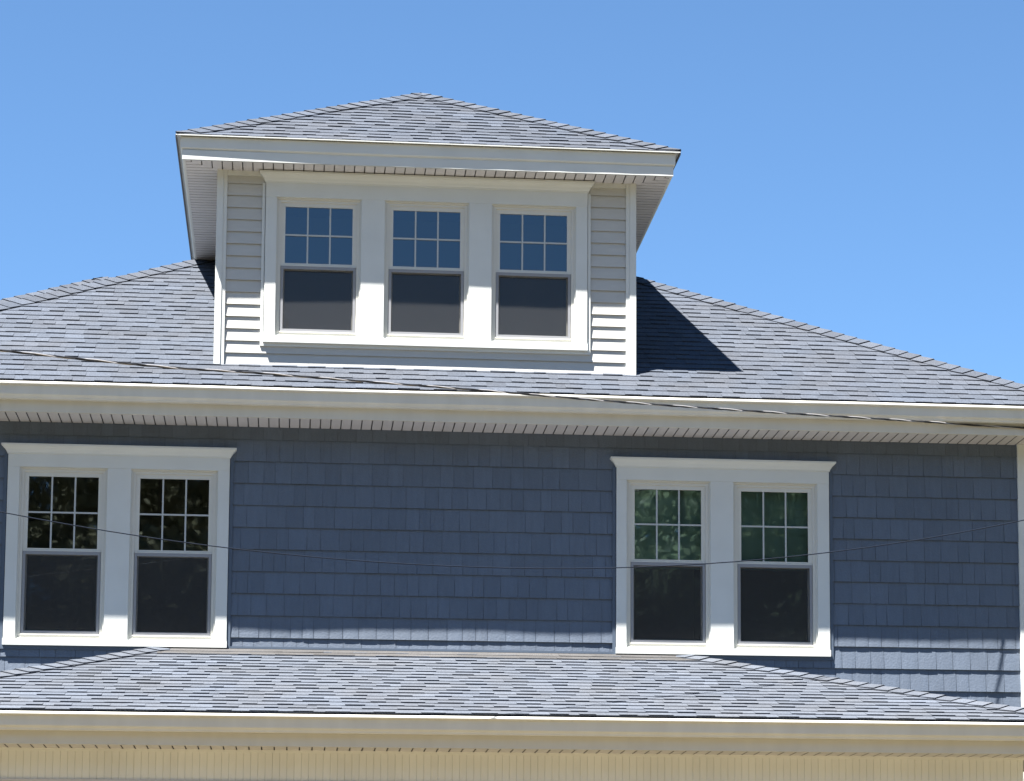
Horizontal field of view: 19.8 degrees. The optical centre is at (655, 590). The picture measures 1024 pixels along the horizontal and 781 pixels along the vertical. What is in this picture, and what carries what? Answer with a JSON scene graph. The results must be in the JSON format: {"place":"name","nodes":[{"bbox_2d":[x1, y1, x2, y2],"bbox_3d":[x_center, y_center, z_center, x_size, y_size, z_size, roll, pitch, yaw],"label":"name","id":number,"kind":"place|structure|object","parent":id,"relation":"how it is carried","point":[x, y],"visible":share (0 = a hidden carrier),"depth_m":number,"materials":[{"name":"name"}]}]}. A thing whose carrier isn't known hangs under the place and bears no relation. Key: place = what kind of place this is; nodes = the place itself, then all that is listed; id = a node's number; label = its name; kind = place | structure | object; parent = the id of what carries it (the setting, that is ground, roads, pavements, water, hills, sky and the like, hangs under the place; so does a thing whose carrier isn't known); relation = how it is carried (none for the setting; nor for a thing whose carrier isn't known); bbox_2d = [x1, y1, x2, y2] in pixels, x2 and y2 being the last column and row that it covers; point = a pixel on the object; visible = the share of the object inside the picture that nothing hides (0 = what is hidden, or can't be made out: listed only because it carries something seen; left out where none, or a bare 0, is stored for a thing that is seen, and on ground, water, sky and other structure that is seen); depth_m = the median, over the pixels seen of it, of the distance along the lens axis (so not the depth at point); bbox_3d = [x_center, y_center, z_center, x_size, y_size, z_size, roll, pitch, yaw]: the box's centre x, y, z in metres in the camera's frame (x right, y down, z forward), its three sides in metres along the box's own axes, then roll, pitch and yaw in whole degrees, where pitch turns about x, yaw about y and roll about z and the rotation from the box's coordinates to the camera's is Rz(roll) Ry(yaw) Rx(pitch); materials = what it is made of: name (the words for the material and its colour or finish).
{"place":"outdoors","nodes":[
{"label":"outdoors","id":0,"kind":"place"},
{"bbox_2d":[0,511,1023,568],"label":"telephone wire","id":1,"kind":"object","parent":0,"point":[506,567],"visible":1,"depth_m":13.35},
{"bbox_2d":[0,0,1023,383],"label":"sky","id":2,"kind":"structure","parent":0,"point":[855,168],"materials":[{"name":"blue"}]},
{"label":"ground","id":3,"kind":"structure","parent":0,"visible":0},
{"bbox_2d":[0,92,1023,780],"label":"house","id":4,"kind":"structure","parent":3,"relation":"on","point":[420,238],"depth_m":24.54,"materials":[{"name":"blue wood"}]},
{"bbox_2d":[15,467,107,638],"bbox_3d":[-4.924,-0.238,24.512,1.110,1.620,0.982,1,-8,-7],"label":"window","id":5,"kind":"structure","parent":4,"relation":"in","point":[60,588],"depth_m":24.06,"materials":[{"name":"glass"}]},
{"bbox_2d":[127,469,217,640],"bbox_3d":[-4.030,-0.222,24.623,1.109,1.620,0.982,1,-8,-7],"label":"window","id":6,"kind":"structure","parent":4,"relation":"in","point":[172,588],"depth_m":24.17,"materials":[{"name":"glass"}]},
{"bbox_2d":[275,197,361,336],"bbox_3d":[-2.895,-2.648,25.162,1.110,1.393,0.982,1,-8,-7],"label":"window","id":7,"kind":"structure","parent":4,"relation":"in","point":[317,287],"depth_m":24.71,"materials":[{"name":"glass"}]},
{"bbox_2d":[383,201,468,339],"bbox_3d":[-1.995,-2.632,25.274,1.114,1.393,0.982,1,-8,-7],"label":"window","id":8,"kind":"structure","parent":4,"relation":"in","point":[426,246],"depth_m":24.82,"materials":[{"name":"glass"}]},
{"bbox_2d":[0,349,1023,428],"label":"service cable","id":9,"kind":"object","parent":4,"relation":"attached to","point":[278,374],"visible":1,"depth_m":21.62,"materials":[{"name":"rubber"}]},
{"bbox_2d":[491,204,575,342],"bbox_3d":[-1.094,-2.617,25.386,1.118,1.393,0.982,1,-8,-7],"label":"window","id":10,"kind":"structure","parent":4,"relation":"in","point":[533,277],"depth_m":24.93,"materials":[{"name":"glass"}]},
{"bbox_2d":[626,480,710,647],"bbox_3d":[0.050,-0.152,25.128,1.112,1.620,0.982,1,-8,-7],"label":"window","id":11,"kind":"structure","parent":4,"relation":"in","point":[668,522],"depth_m":24.67,"materials":[{"name":"glass"}]},
{"bbox_2d":[733,482,817,649],"bbox_3d":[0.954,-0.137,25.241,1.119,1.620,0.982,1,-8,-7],"label":"window","id":12,"kind":"structure","parent":4,"relation":"in","point":[776,600],"depth_m":24.79,"materials":[{"name":"glass"}]}
]}

